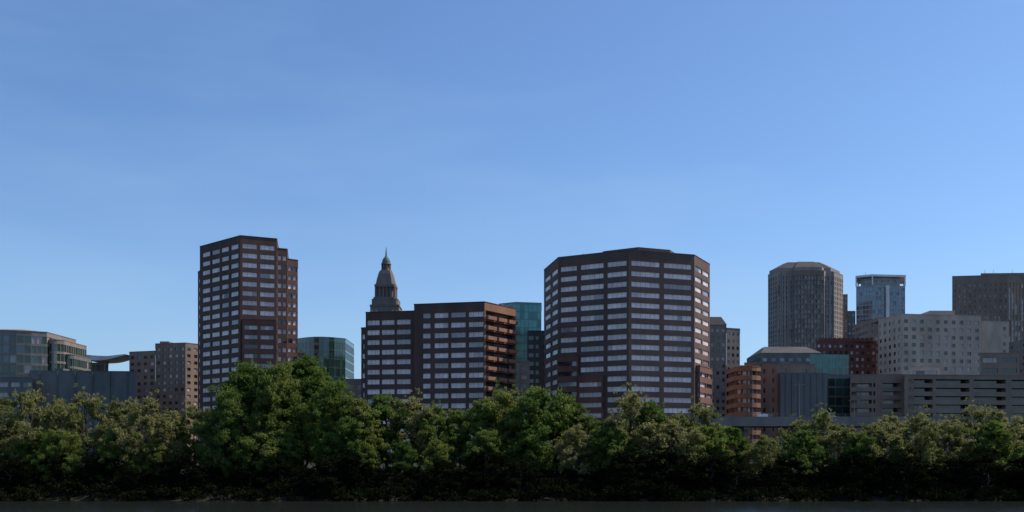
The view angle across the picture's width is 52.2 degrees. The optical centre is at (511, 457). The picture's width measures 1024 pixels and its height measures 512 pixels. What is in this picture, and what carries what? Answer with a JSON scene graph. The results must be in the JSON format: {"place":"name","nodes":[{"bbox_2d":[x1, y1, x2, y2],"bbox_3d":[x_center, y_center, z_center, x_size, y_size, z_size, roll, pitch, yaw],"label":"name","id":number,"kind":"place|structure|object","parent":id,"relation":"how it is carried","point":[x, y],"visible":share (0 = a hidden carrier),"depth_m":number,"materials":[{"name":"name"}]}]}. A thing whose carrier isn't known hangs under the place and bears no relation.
{"place":"outdoors","nodes":[
{"label":"outdoors","id":0,"kind":"place"},
{"bbox_2d":[0,368,135,455],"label":"exhibition hall","id":1,"kind":"structure","parent":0,"point":[59,383],"depth_m":431.79,"materials":[{"name":"grey glass"}]},
{"bbox_2d":[86,354,128,370],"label":"building roof","id":2,"kind":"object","parent":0,"point":[102,363],"visible":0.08,"depth_m":497.34,"materials":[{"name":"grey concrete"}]},
{"bbox_2d":[129,343,197,460],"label":"building","id":3,"kind":"structure","parent":0,"point":[167,373],"depth_m":483.05,"materials":[{"name":"concrete"}]},
{"bbox_2d":[131,348,196,456],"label":"windows","id":4,"kind":"structure","parent":3,"relation":"attached to","point":[164,376],"depth_m":483.26,"materials":[{"name":"black glass"}]},
{"bbox_2d":[198,235,297,461],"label":"office tower","id":5,"kind":"structure","parent":0,"point":[247,298],"depth_m":407.46,"materials":[{"name":"brown stone"}]},
{"bbox_2d":[199,244,296,401],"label":"windows","id":6,"kind":"structure","parent":5,"relation":"in","point":[250,246],"depth_m":405.78,"materials":[{"name":"grey glass"}]},
{"bbox_2d":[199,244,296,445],"bbox_3d":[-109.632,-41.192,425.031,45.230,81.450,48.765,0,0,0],"label":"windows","id":7,"kind":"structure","parent":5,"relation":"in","point":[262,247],"depth_m":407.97,"materials":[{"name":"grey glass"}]},
{"bbox_2d":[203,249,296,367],"bbox_3d":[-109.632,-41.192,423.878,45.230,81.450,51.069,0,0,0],"label":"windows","id":8,"kind":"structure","parent":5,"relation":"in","point":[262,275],"depth_m":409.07,"materials":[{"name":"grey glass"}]},
{"bbox_2d":[298,337,353,461],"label":"building","id":9,"kind":"structure","parent":0,"point":[324,339],"depth_m":476.41,"materials":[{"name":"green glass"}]},
{"bbox_2d":[298,342,353,418],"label":"windows","id":10,"kind":"structure","parent":9,"relation":"attached to","point":[313,353],"depth_m":476.36,"materials":[{"name":"green glass"}]},
{"bbox_2d":[369,249,401,311],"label":"stone skyscraper with cupola","id":11,"kind":"structure","parent":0,"point":[385,298],"depth_m":705.32,"materials":[{"name":"stone"}]},
{"bbox_2d":[361,302,484,462],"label":"walls","id":12,"kind":"structure","parent":0,"point":[415,346],"depth_m":364.93,"materials":[{"name":"brown concrete"}]},
{"bbox_2d":[363,313,482,437],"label":"windows","id":13,"kind":"structure","parent":12,"relation":"attached to","point":[427,355],"depth_m":364.21,"materials":[{"name":"grey glass"}]},
{"bbox_2d":[363,312,482,453],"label":"windows","id":14,"kind":"structure","parent":12,"relation":"attached to","point":[437,355],"depth_m":368.13,"materials":[{"name":"grey glass"}]},
{"bbox_2d":[363,311,511,415],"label":"windows","id":15,"kind":"structure","parent":12,"relation":"attached to","point":[500,365],"depth_m":369.91,"materials":[{"name":"black glass"}]},
{"bbox_2d":[368,312,511,407],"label":"windows","id":16,"kind":"structure","parent":12,"relation":"attached to","point":[453,335],"depth_m":362.59,"materials":[{"name":"grey glass"}]},
{"bbox_2d":[0,500,1023,511],"bbox_3d":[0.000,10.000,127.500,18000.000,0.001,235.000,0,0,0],"label":"river","id":17,"kind":"structure","parent":0,"point":[513,506],"depth_m":211.70,"materials":[{"name":"black liquid"}]},
{"bbox_2d":[0,0,1023,378],"label":"sky","id":18,"kind":"structure","parent":0,"point":[481,145],"materials":[{"name":"blue"}]},
{"bbox_2d":[2,462,1022,500],"bbox_3d":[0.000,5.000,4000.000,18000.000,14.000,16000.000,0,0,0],"label":"ground","id":19,"kind":"structure","parent":0,"point":[56,497],"depth_m":241.18,"materials":[{"name":"green plant"}]},
{"bbox_2d":[2,427,58,479],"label":"tree","id":20,"kind":"object","parent":19,"relation":"on","point":[33,456],"visible":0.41,"depth_m":251.42,"materials":[{"name":"green plant"}]},
{"bbox_2d":[0,381,62,460],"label":"tree","id":21,"kind":"object","parent":19,"relation":"on","point":[26,402],"visible":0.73,"depth_m":254.03,"materials":[{"name":"green plant"}]},
{"bbox_2d":[0,329,90,376],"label":"office building","id":22,"kind":"structure","parent":19,"relation":"on","point":[23,353],"depth_m":448.32,"materials":[{"name":"grey concrete"}]},
{"bbox_2d":[0,335,85,376],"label":"windows","id":23,"kind":"structure","parent":22,"relation":"in","point":[27,339],"depth_m":448.94,"materials":[{"name":"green glass"}]},
{"bbox_2d":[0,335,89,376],"bbox_3d":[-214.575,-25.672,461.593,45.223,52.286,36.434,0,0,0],"label":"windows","id":24,"kind":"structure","parent":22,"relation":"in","point":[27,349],"depth_m":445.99,"materials":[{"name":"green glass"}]},
{"bbox_2d":[31,428,88,485],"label":"tree","id":25,"kind":"object","parent":19,"relation":"on","point":[66,445],"visible":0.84,"depth_m":248.82,"materials":[{"name":"green plant"}]},
{"bbox_2d":[54,383,120,463],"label":"tree","id":26,"kind":"object","parent":19,"relation":"on","point":[77,416],"visible":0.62,"depth_m":261.24,"materials":[{"name":"green plant"}]},
{"bbox_2d":[73,455,106,490],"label":"shaded tree","id":27,"kind":"object","parent":19,"relation":"on","point":[91,463],"visible":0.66,"depth_m":245.79,"materials":[{"name":"green plant"}]},
{"bbox_2d":[88,396,146,458],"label":"tree","id":28,"kind":"object","parent":19,"relation":"on","point":[115,406],"visible":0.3,"depth_m":264.18,"materials":[{"name":"green plant"}]},
{"bbox_2d":[96,427,146,477],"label":"tree","id":29,"kind":"object","parent":19,"relation":"on","point":[113,450],"visible":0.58,"depth_m":250.42,"materials":[{"name":"green plant"}]},
{"bbox_2d":[107,388,182,480],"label":"tree","id":30,"kind":"object","parent":19,"relation":"on","point":[163,423],"visible":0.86,"depth_m":252.71,"materials":[{"name":"green plant"}]},
{"bbox_2d":[138,438,175,474],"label":"tree","id":31,"kind":"object","parent":19,"relation":"on","point":[155,446],"visible":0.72,"depth_m":251.96,"materials":[{"name":"green plant"}]},
{"bbox_2d":[164,450,210,491],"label":"shaded tree","id":32,"kind":"object","parent":19,"relation":"on","point":[193,472],"visible":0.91,"depth_m":244.23,"materials":[{"name":"green plant"}]},
{"bbox_2d":[169,399,214,468],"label":"tree","id":33,"kind":"object","parent":19,"relation":"on","point":[194,415],"visible":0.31,"depth_m":263.77,"materials":[{"name":"green plant"}]},
{"bbox_2d":[188,386,253,481],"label":"cottonwood tree","id":34,"kind":"object","parent":19,"relation":"on","point":[231,408],"visible":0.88,"depth_m":250.93,"materials":[{"name":"green plant"}]},
{"bbox_2d":[206,358,304,466],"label":"cottonwood tree","id":35,"kind":"object","parent":19,"relation":"on","point":[246,374],"visible":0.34,"depth_m":258.44,"materials":[{"name":"green plant"}]},
{"bbox_2d":[241,427,293,478],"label":"tree","id":36,"kind":"object","parent":19,"relation":"on","point":[266,450],"visible":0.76,"depth_m":249.32,"materials":[{"name":"green plant"}]},
{"bbox_2d":[244,360,313,468],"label":"cottonwood tree","id":37,"kind":"object","parent":19,"relation":"on","point":[279,387],"visible":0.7,"depth_m":254.64,"materials":[{"name":"green plant"}]},
{"bbox_2d":[263,432,307,474],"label":"tree","id":38,"kind":"object","parent":19,"relation":"on","point":[288,444],"visible":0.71,"depth_m":250.83,"materials":[{"name":"green plant"}]},
{"bbox_2d":[265,350,349,466],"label":"cottonwood tree","id":39,"kind":"object","parent":19,"relation":"on","point":[306,371],"visible":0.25,"depth_m":261.70,"materials":[{"name":"green plant"}]},
{"bbox_2d":[295,379,367,473],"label":"cottonwood tree","id":40,"kind":"object","parent":19,"relation":"on","point":[334,398],"visible":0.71,"depth_m":253.30,"materials":[{"name":"green plant"}]},
{"bbox_2d":[322,429,377,479],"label":"tree","id":41,"kind":"object","parent":19,"relation":"on","point":[354,442],"visible":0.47,"depth_m":250.81,"materials":[{"name":"green plant"}]},
{"bbox_2d":[333,398,396,472],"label":"tree","id":42,"kind":"object","parent":19,"relation":"on","point":[366,415],"visible":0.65,"depth_m":254.41,"materials":[{"name":"green plant"}]},
{"bbox_2d":[368,393,415,471],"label":"tree","id":43,"kind":"object","parent":19,"relation":"on","point":[382,405],"visible":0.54,"depth_m":263.27,"materials":[{"name":"green plant"}]},
{"bbox_2d":[387,439,421,476],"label":"tree","id":44,"kind":"object","parent":19,"relation":"on","point":[407,455],"visible":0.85,"depth_m":252.61,"materials":[{"name":"green plant"}]},
{"bbox_2d":[378,388,438,466],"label":"tree","id":45,"kind":"object","parent":19,"relation":"on","point":[410,406],"visible":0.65,"depth_m":261.82,"materials":[{"name":"green plant"}]},
{"bbox_2d":[406,397,461,469],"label":"tree","id":46,"kind":"object","parent":19,"relation":"on","point":[426,433],"visible":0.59,"depth_m":260.47,"materials":[{"name":"green plant"}]},
{"bbox_2d":[416,434,454,475],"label":"tree","id":47,"kind":"object","parent":19,"relation":"on","point":[434,449],"visible":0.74,"depth_m":253.19,"materials":[{"name":"green plant"}]},
{"bbox_2d":[417,455,468,492],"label":"shaded tree","id":48,"kind":"object","parent":19,"relation":"on","point":[442,465],"visible":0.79,"depth_m":242.33,"materials":[{"name":"green plant"}]},
{"bbox_2d":[437,408,482,468],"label":"tree","id":49,"kind":"object","parent":19,"relation":"on","point":[455,416],"visible":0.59,"depth_m":262.49,"materials":[{"name":"green plant"}]},
{"bbox_2d":[454,399,506,454],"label":"tree","id":50,"kind":"object","parent":19,"relation":"on","point":[482,414],"visible":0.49,"depth_m":262.01,"materials":[{"name":"green plant"}]},
{"bbox_2d":[460,429,511,481],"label":"tree","id":51,"kind":"object","parent":19,"relation":"on","point":[483,438],"visible":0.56,"depth_m":251.83,"materials":[{"name":"green plant"}]},
{"bbox_2d":[485,302,515,412],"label":"walls","id":52,"kind":"structure","parent":19,"relation":"on","point":[499,309],"depth_m":369.49,"materials":[{"name":"orange brick"}]},
{"bbox_2d":[486,315,517,428],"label":"balconies","id":53,"kind":"structure","parent":52,"relation":"attached to","point":[503,330],"depth_m":367.50,"materials":[{"name":"brown concrete"}]},
{"bbox_2d":[481,379,537,465],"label":"tree","id":54,"kind":"object","parent":19,"relation":"on","point":[500,398],"visible":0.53,"depth_m":262.58,"materials":[{"name":"green plant"}]},
{"bbox_2d":[0,462,1023,500],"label":"riverbank undergrowth","id":55,"kind":"object","parent":19,"relation":"on","point":[802,491],"visible":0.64,"depth_m":239.71,"materials":[{"name":"green plant"}]},
{"bbox_2d":[504,426,559,471],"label":"tree","id":56,"kind":"object","parent":19,"relation":"on","point":[515,447],"visible":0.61,"depth_m":252.71,"materials":[{"name":"green plant"}]},
{"bbox_2d":[499,385,588,472],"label":"tree","id":57,"kind":"object","parent":19,"relation":"on","point":[534,400],"visible":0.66,"depth_m":255.99,"materials":[{"name":"green plant"}]},
{"bbox_2d":[542,395,591,464],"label":"tree","id":58,"kind":"object","parent":19,"relation":"on","point":[577,414],"visible":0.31,"depth_m":261.29,"materials":[{"name":"green plant"}]},
{"bbox_2d":[549,421,598,484],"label":"tree","id":59,"kind":"object","parent":19,"relation":"on","point":[575,434],"visible":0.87,"depth_m":250.03,"materials":[{"name":"green plant"}]},
{"bbox_2d":[578,376,603,433],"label":"walls","id":60,"kind":"structure","parent":19,"relation":"on","point":[583,379],"depth_m":375.41,"materials":[{"name":"red brick"}]},
{"bbox_2d":[572,412,638,469],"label":"tree","id":61,"kind":"object","parent":19,"relation":"on","point":[603,429],"visible":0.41,"depth_m":250.15,"materials":[{"name":"green plant"}]},
{"bbox_2d":[591,426,638,475],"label":"tree","id":62,"kind":"object","parent":19,"relation":"on","point":[619,443],"visible":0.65,"depth_m":248.05,"materials":[{"name":"green plant"}]},
{"bbox_2d":[557,355,711,419],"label":"walls","id":63,"kind":"structure","parent":19,"relation":"on","point":[699,379],"depth_m":381.30,"materials":[{"name":"concrete"}]},
{"bbox_2d":[604,382,670,465],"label":"tree","id":64,"kind":"object","parent":19,"relation":"on","point":[629,403],"visible":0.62,"depth_m":251.77,"materials":[{"name":"green plant"}]},
{"bbox_2d":[626,398,680,472],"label":"tree","id":65,"kind":"object","parent":19,"relation":"on","point":[660,417],"visible":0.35,"depth_m":254.21,"materials":[{"name":"green plant"}]},
{"bbox_2d":[636,412,704,473],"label":"tree","id":66,"kind":"object","parent":19,"relation":"on","point":[661,437],"visible":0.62,"depth_m":247.92,"materials":[{"name":"green plant"}]},
{"bbox_2d":[673,395,730,452],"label":"tree","id":67,"kind":"object","parent":19,"relation":"on","point":[703,413],"visible":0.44,"depth_m":260.41,"materials":[{"name":"green plant"}]},
{"bbox_2d":[678,425,735,478],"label":"tree","id":68,"kind":"object","parent":19,"relation":"on","point":[710,434],"visible":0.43,"depth_m":252.29,"materials":[{"name":"green plant"}]},
{"bbox_2d":[682,448,744,490],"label":"shaded tree","id":69,"kind":"object","parent":19,"relation":"on","point":[718,459],"visible":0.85,"depth_m":244.70,"materials":[{"name":"green plant"}]},
{"bbox_2d":[710,325,725,416],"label":"walls","id":70,"kind":"structure","parent":19,"relation":"on","point":[720,369],"depth_m":560.00,"materials":[{"name":"brown stone"}]},
{"bbox_2d":[705,426,752,471],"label":"tree","id":71,"kind":"object","parent":19,"relation":"on","point":[734,437],"visible":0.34,"depth_m":258.03,"materials":[{"name":"green plant"}]},
{"bbox_2d":[726,328,739,369],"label":"walls","id":72,"kind":"structure","parent":19,"relation":"on","point":[735,345],"depth_m":566.10,"materials":[{"name":"grey concrete"}]},
{"bbox_2d":[713,461,761,494],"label":"shaded tree","id":73,"kind":"object","parent":19,"relation":"on","point":[746,477],"visible":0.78,"depth_m":243.97,"materials":[{"name":"green plant"}]},
{"bbox_2d":[740,431,789,481],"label":"tree","id":74,"kind":"object","parent":19,"relation":"on","point":[764,443],"visible":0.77,"depth_m":251.34,"materials":[{"name":"green plant"}]},
{"bbox_2d":[782,429,825,480],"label":"tree","id":75,"kind":"object","parent":19,"relation":"on","point":[807,441],"visible":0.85,"depth_m":249.79,"materials":[{"name":"green plant"}]},
{"bbox_2d":[776,413,834,469],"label":"tree","id":76,"kind":"object","parent":19,"relation":"on","point":[783,434],"visible":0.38,"depth_m":259.22,"materials":[{"name":"green plant"}]},
{"bbox_2d":[799,402,844,471],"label":"tree","id":77,"kind":"object","parent":19,"relation":"on","point":[822,417],"visible":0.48,"depth_m":259.64,"materials":[{"name":"green plant"}]},
{"bbox_2d":[809,354,849,460],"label":"building","id":78,"kind":"structure","parent":19,"relation":"on","point":[835,367],"depth_m":442.86,"materials":[{"name":"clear glass"}]},
{"bbox_2d":[817,424,875,481],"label":"tree","id":79,"kind":"object","parent":19,"relation":"on","point":[845,431],"visible":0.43,"depth_m":254.05,"materials":[{"name":"green plant"}]},
{"bbox_2d":[692,414,1023,460],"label":"elevated highway","id":80,"kind":"structure","parent":19,"relation":"on","point":[744,424],"depth_m":317.70,"materials":[{"name":"grey concrete"}]},
{"bbox_2d":[833,432,882,474],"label":"tree","id":81,"kind":"object","parent":19,"relation":"on","point":[859,439],"visible":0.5,"depth_m":249.35,"materials":[{"name":"green plant"}]},
{"bbox_2d":[854,320,877,373],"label":"brown office block","id":82,"kind":"structure","parent":19,"relation":"on","point":[866,329],"depth_m":601.81,"materials":[{"name":"beige concrete"}]},
{"bbox_2d":[854,415,913,484],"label":"tree","id":83,"kind":"object","parent":19,"relation":"on","point":[879,430],"visible":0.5,"depth_m":250.13,"materials":[{"name":"green plant"}]},
{"bbox_2d":[870,411,923,472],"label":"tree","id":84,"kind":"object","parent":19,"relation":"on","point":[894,420],"visible":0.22,"depth_m":257.47,"materials":[{"name":"green plant"}]},
{"bbox_2d":[897,404,948,470],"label":"tree","id":85,"kind":"object","parent":19,"relation":"on","point":[917,427],"visible":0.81,"depth_m":251.49,"materials":[{"name":"green plant"}]},
{"bbox_2d":[850,353,1023,460],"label":"parking garage","id":86,"kind":"structure","parent":19,"relation":"on","point":[998,382],"depth_m":426.09,"materials":[{"name":"grey concrete"}]},
{"bbox_2d":[857,358,1023,450],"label":"windows","id":87,"kind":"structure","parent":86,"relation":"in","point":[1003,359],"depth_m":427.08,"materials":[{"name":"black glass"}]},
{"bbox_2d":[924,413,975,470],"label":"tree","id":88,"kind":"object","parent":19,"relation":"on","point":[966,443],"visible":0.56,"depth_m":253.93,"materials":[{"name":"green plant"}]},
{"bbox_2d":[932,453,980,487],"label":"shaded tree","id":89,"kind":"object","parent":19,"relation":"on","point":[948,473],"visible":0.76,"depth_m":244.36,"materials":[{"name":"green plant"}]},
{"bbox_2d":[946,397,991,464],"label":"tree","id":90,"kind":"object","parent":19,"relation":"on","point":[977,414],"visible":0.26,"depth_m":263.20,"materials":[{"name":"green plant"}]},
{"bbox_2d":[947,446,1023,498],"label":"shaded tree","id":91,"kind":"object","parent":19,"relation":"on","point":[987,459],"visible":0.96,"depth_m":242.76,"materials":[{"name":"green plant"}]},
{"bbox_2d":[952,273,1023,342],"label":"brown stone high rise","id":92,"kind":"structure","parent":19,"relation":"on","point":[992,296],"depth_m":752.85,"materials":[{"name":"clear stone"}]},
{"bbox_2d":[962,419,1023,479],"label":"tree","id":93,"kind":"object","parent":19,"relation":"on","point":[997,439],"visible":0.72,"depth_m":248.68,"materials":[{"name":"green plant"}]},
{"bbox_2d":[967,405,1023,479],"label":"tree","id":94,"kind":"object","parent":19,"relation":"on","point":[998,416],"visible":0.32,"depth_m":253.67,"materials":[{"name":"green plant"}]},
{"bbox_2d":[499,302,541,397],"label":"teal glass tower","id":95,"kind":"structure","parent":0,"point":[528,315],"depth_m":521.01,"materials":[{"name":"teal glass"}]},
{"bbox_2d":[504,304,540,396],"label":"windows","id":96,"kind":"structure","parent":95,"relation":"in","point":[535,308],"depth_m":520.91,"materials":[{"name":"teal glass"}]},
{"bbox_2d":[527,331,543,461],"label":"walls","id":97,"kind":"structure","parent":0,"point":[534,359],"depth_m":450.00,"materials":[{"name":"concrete"}]},
{"bbox_2d":[544,250,709,448],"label":"walls","id":98,"kind":"structure","parent":0,"point":[629,256],"depth_m":376.38,"materials":[{"name":"brown concrete"}]},
{"bbox_2d":[545,261,710,457],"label":"windows","id":99,"kind":"structure","parent":98,"relation":"attached to","point":[635,326],"depth_m":376.27,"materials":[{"name":"grey glass"}]},
{"bbox_2d":[726,363,760,461],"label":"building","id":100,"kind":"structure","parent":0,"point":[732,388],"depth_m":413.42,"materials":[{"name":"orange brick"}]},
{"bbox_2d":[747,347,821,366],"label":"hip roof hall","id":101,"kind":"structure","parent":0,"point":[769,355],"depth_m":500.30,"materials":[{"name":"grey metal"}]},
{"bbox_2d":[761,362,827,457],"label":"building","id":102,"kind":"structure","parent":0,"point":[779,393],"depth_m":429.49,"materials":[{"name":"brown"}]},
{"bbox_2d":[768,262,842,349],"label":"mansard roof skyscraper","id":103,"kind":"structure","parent":0,"point":[805,304],"depth_m":799.30,"materials":[{"name":"beige concrete"}]},
{"bbox_2d":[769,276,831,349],"bbox_3d":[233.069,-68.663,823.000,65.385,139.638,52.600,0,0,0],"label":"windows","id":104,"kind":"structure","parent":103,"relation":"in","point":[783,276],"depth_m":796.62,"materials":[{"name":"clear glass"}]},
{"bbox_2d":[769,276,831,346],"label":"windows","id":105,"kind":"structure","parent":103,"relation":"in","point":[778,276],"depth_m":796.62,"materials":[{"name":"grey glass"}]},
{"bbox_2d":[816,341,875,373],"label":"walls","id":106,"kind":"structure","parent":0,"point":[854,356],"depth_m":562.60,"materials":[{"name":"red brick"}]},
{"bbox_2d":[855,274,905,323],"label":"glass skyscraper with crown","id":107,"kind":"structure","parent":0,"point":[880,295],"depth_m":903.15,"materials":[{"name":"glass"}]},
{"bbox_2d":[857,280,904,322],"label":"windows","id":108,"kind":"structure","parent":107,"relation":"in","point":[864,289],"depth_m":903.13,"materials":[{"name":"blue glass"}]},
{"bbox_2d":[878,314,1008,374],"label":"walls","id":109,"kind":"structure","parent":0,"point":[989,335],"depth_m":525.50,"materials":[{"name":"beige concrete"}]},
{"bbox_2d":[880,319,1004,372],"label":"windows","id":110,"kind":"structure","parent":109,"relation":"attached to","point":[929,337],"depth_m":524.72,"materials":[{"name":"black glass"}]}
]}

